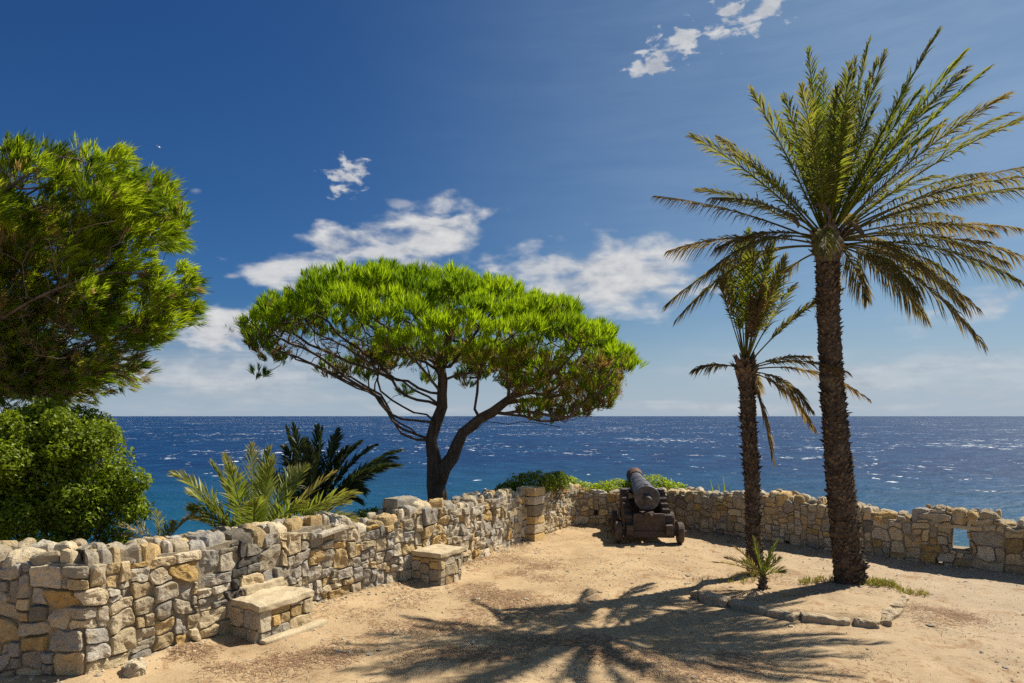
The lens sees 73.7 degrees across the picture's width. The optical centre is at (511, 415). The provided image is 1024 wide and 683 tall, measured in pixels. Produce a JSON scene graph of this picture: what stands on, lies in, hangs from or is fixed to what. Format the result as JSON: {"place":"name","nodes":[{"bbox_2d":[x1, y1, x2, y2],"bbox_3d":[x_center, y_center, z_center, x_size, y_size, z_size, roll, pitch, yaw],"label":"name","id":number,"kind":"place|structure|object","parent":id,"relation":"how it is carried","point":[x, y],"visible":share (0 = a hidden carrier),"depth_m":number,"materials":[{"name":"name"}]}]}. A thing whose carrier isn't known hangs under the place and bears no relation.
{"place":"outdoors","nodes":[
{"label":"outdoors","id":0,"kind":"place"},
{"bbox_2d":[0,524,1023,682],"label":"ground","id":1,"kind":"structure","parent":0,"point":[837,646],"depth_m":7.74,"materials":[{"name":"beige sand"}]},
{"bbox_2d":[0,396,155,544],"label":"round shrub","id":2,"kind":"object","parent":1,"relation":"on","point":[76,496],"visible":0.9,"depth_m":8.09,"materials":[{"name":"green plant"}]},
{"bbox_2d":[0,127,214,414],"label":"pine tree","id":3,"kind":"object","parent":1,"relation":"on","point":[36,360],"visible":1,"depth_m":9.11,"materials":[{"name":"green plant"}]},
{"bbox_2d":[122,657,146,678],"bbox_3d":[-3.500,2.340,6.322,0.209,0.174,0.254,0,0,-25],"label":"loose stone","id":4,"kind":"object","parent":1,"relation":"on","point":[135,667],"visible":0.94,"depth_m":6.25,"materials":[{"name":"beige stone"}]},
{"bbox_2d":[113,508,199,538],"bbox_3d":[-4.615,2.227,8.820,1.114,2.361,0.522,0,0,-22],"label":"young palm","id":5,"kind":"object","parent":1,"relation":"on","point":[172,528],"visible":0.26,"depth_m":8.79,"materials":[{"name":"green plant"}]},
{"bbox_2d":[0,488,526,675],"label":"stone wall","id":6,"kind":"structure","parent":1,"relation":"on","point":[80,606],"depth_m":7.04,"materials":[{"name":"beige stone"}]},
{"bbox_2d":[235,588,245,597],"bbox_3d":[-3.002,1.965,7.490,0.133,0.145,0.130,0,0,0],"label":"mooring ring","id":7,"kind":"object","parent":6,"relation":"attached to","point":[240,590],"visible":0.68,"depth_m":7.48,"materials":[{"name":"metal"}]},
{"bbox_2d":[168,440,361,528],"bbox_3d":[-3.322,1.868,9.225,2.367,3.054,2.069,0,0,-36],"label":"young palm","id":8,"kind":"object","parent":1,"relation":"on","point":[253,509],"visible":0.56,"depth_m":9.05,"materials":[{"name":"green plant"}]},
{"bbox_2d":[228,577,327,644],"bbox_3d":[-2.636,2.164,7.637,0.712,0.572,0.905,0,0,32],"label":"stone bench","id":9,"kind":"object","parent":1,"relation":"on","point":[274,610],"visible":0.94,"depth_m":7.40,"materials":[{"name":"beige stone"}]},
{"bbox_2d":[259,421,403,514],"bbox_3d":[-3.069,1.955,11.240,2.739,3.746,1.472,0,0,0],"label":"dark palm","id":10,"kind":"object","parent":1,"relation":"on","point":[356,478],"visible":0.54,"depth_m":11.15,"materials":[{"name":"green plant"}]},
{"bbox_2d":[344,506,380,517],"bbox_3d":[-2.314,2.562,11.585,1.575,2.050,0.903,0,0,-16],"label":"scrub shrub","id":11,"kind":"object","parent":1,"relation":"on","point":[364,511],"visible":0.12,"depth_m":11.48,"materials":[{"name":"green plant"}]},
{"bbox_2d":[223,255,649,499],"bbox_3d":[-1.486,0.136,14.999,8.814,7.176,6.236,0,0,0],"label":"pine tree","id":12,"kind":"object","parent":1,"relation":"on","point":[356,293],"visible":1,"depth_m":13.95,"materials":[{"name":"green plant"}]},
{"bbox_2d":[411,544,463,585],"bbox_3d":[-1.079,2.185,9.983,0.552,0.530,0.631,0,0,30],"label":"stone bench","id":13,"kind":"object","parent":1,"relation":"on","point":[438,564],"visible":0.96,"depth_m":9.77,"materials":[{"name":"beige stone"}]},
{"bbox_2d":[516,486,544,541],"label":"stone pillar","id":14,"kind":"structure","parent":1,"relation":"on","point":[535,508],"depth_m":13.05,"materials":[{"name":"beige stone"}]},
{"bbox_2d":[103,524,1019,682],"bbox_3d":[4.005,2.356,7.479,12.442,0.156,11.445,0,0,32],"label":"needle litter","id":15,"kind":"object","parent":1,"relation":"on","point":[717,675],"visible":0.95,"depth_m":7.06,"materials":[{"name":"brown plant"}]},
{"bbox_2d":[608,467,686,542],"bbox_3d":[2.694,1.784,14.145,1.390,1.236,2.794,0,0,4],"label":"cannon","id":16,"kind":"object","parent":1,"relation":"on","point":[644,512],"visible":1,"depth_m":13.03,"materials":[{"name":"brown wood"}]},
{"bbox_2d":[696,479,724,491],"bbox_3d":[4.354,2.184,14.706,0.770,1.803,0.212,0,0,0],"label":"strap leaf plant","id":17,"kind":"object","parent":1,"relation":"on","point":[718,486],"visible":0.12,"depth_m":14.78,"materials":[{"name":"green plant"}]},
{"bbox_2d":[714,536,786,589],"bbox_3d":[3.223,2.053,9.118,0.921,0.871,0.570,0,0,-7],"label":"palm seedling","id":18,"kind":"object","parent":1,"relation":"on","point":[763,578],"visible":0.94,"depth_m":9.16,"materials":[{"name":"green plant"}]},
{"bbox_2d":[690,225,871,575],"bbox_3d":[3.885,-0.131,9.901,2.078,5.404,1.832,0,0,39],"label":"palm tree","id":19,"kind":"object","parent":1,"relation":"on","point":[754,312],"visible":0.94,"depth_m":9.94,"materials":[{"name":"green plant"}]},
{"bbox_2d":[539,482,1023,573],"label":"stone wall","id":20,"kind":"structure","parent":1,"relation":"on","point":[921,534],"depth_m":12.09,"materials":[{"name":"beige stone"}]},
{"bbox_2d":[494,470,571,500],"bbox_3d":[0.468,1.995,13.940,1.693,1.790,0.955,0,0,-20],"label":"dark shrub","id":21,"kind":"object","parent":20,"relation":"on","point":[546,482],"visible":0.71,"depth_m":13.84,"materials":[{"name":"green plant"}]},
{"bbox_2d":[565,474,686,492],"bbox_3d":[2.531,2.089,15.270,2.974,1.592,0.769,0,0,0],"label":"sprawling succulent","id":22,"kind":"object","parent":20,"relation":"on","point":[620,485],"visible":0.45,"depth_m":15.15,"materials":[{"name":"green plant"}]},
{"bbox_2d":[690,590,909,628],"bbox_3d":[3.823,2.384,8.427,2.896,0.189,1.469,0,0,0],"label":"bed edging","id":23,"kind":"object","parent":1,"relation":"on","point":[890,614],"visible":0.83,"depth_m":8.19,"materials":[{"name":"stone"}]},
{"bbox_2d":[651,26,1023,584],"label":"palm tree","id":24,"kind":"object","parent":1,"relation":"on","point":[825,145],"visible":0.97,"depth_m":9.29,"materials":[{"name":"green plant"}]},
{"bbox_2d":[0,0,1023,415],"label":"sky","id":25,"kind":"structure","parent":0,"point":[533,140],"materials":[{"name":"blue"}]},
{"bbox_2d":[12,416,1023,546],"bbox_3d":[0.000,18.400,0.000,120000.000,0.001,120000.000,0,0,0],"label":"sea","id":26,"kind":"structure","parent":0,"point":[909,464],"depth_m":334.72,"materials":[{"name":"blue liquid"}]},
{"bbox_2d":[692,573,929,596],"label":"grass","id":27,"kind":"structure","parent":0,"point":[877,582],"depth_m":9.30,"materials":[{"name":"green plant"}]}
]}

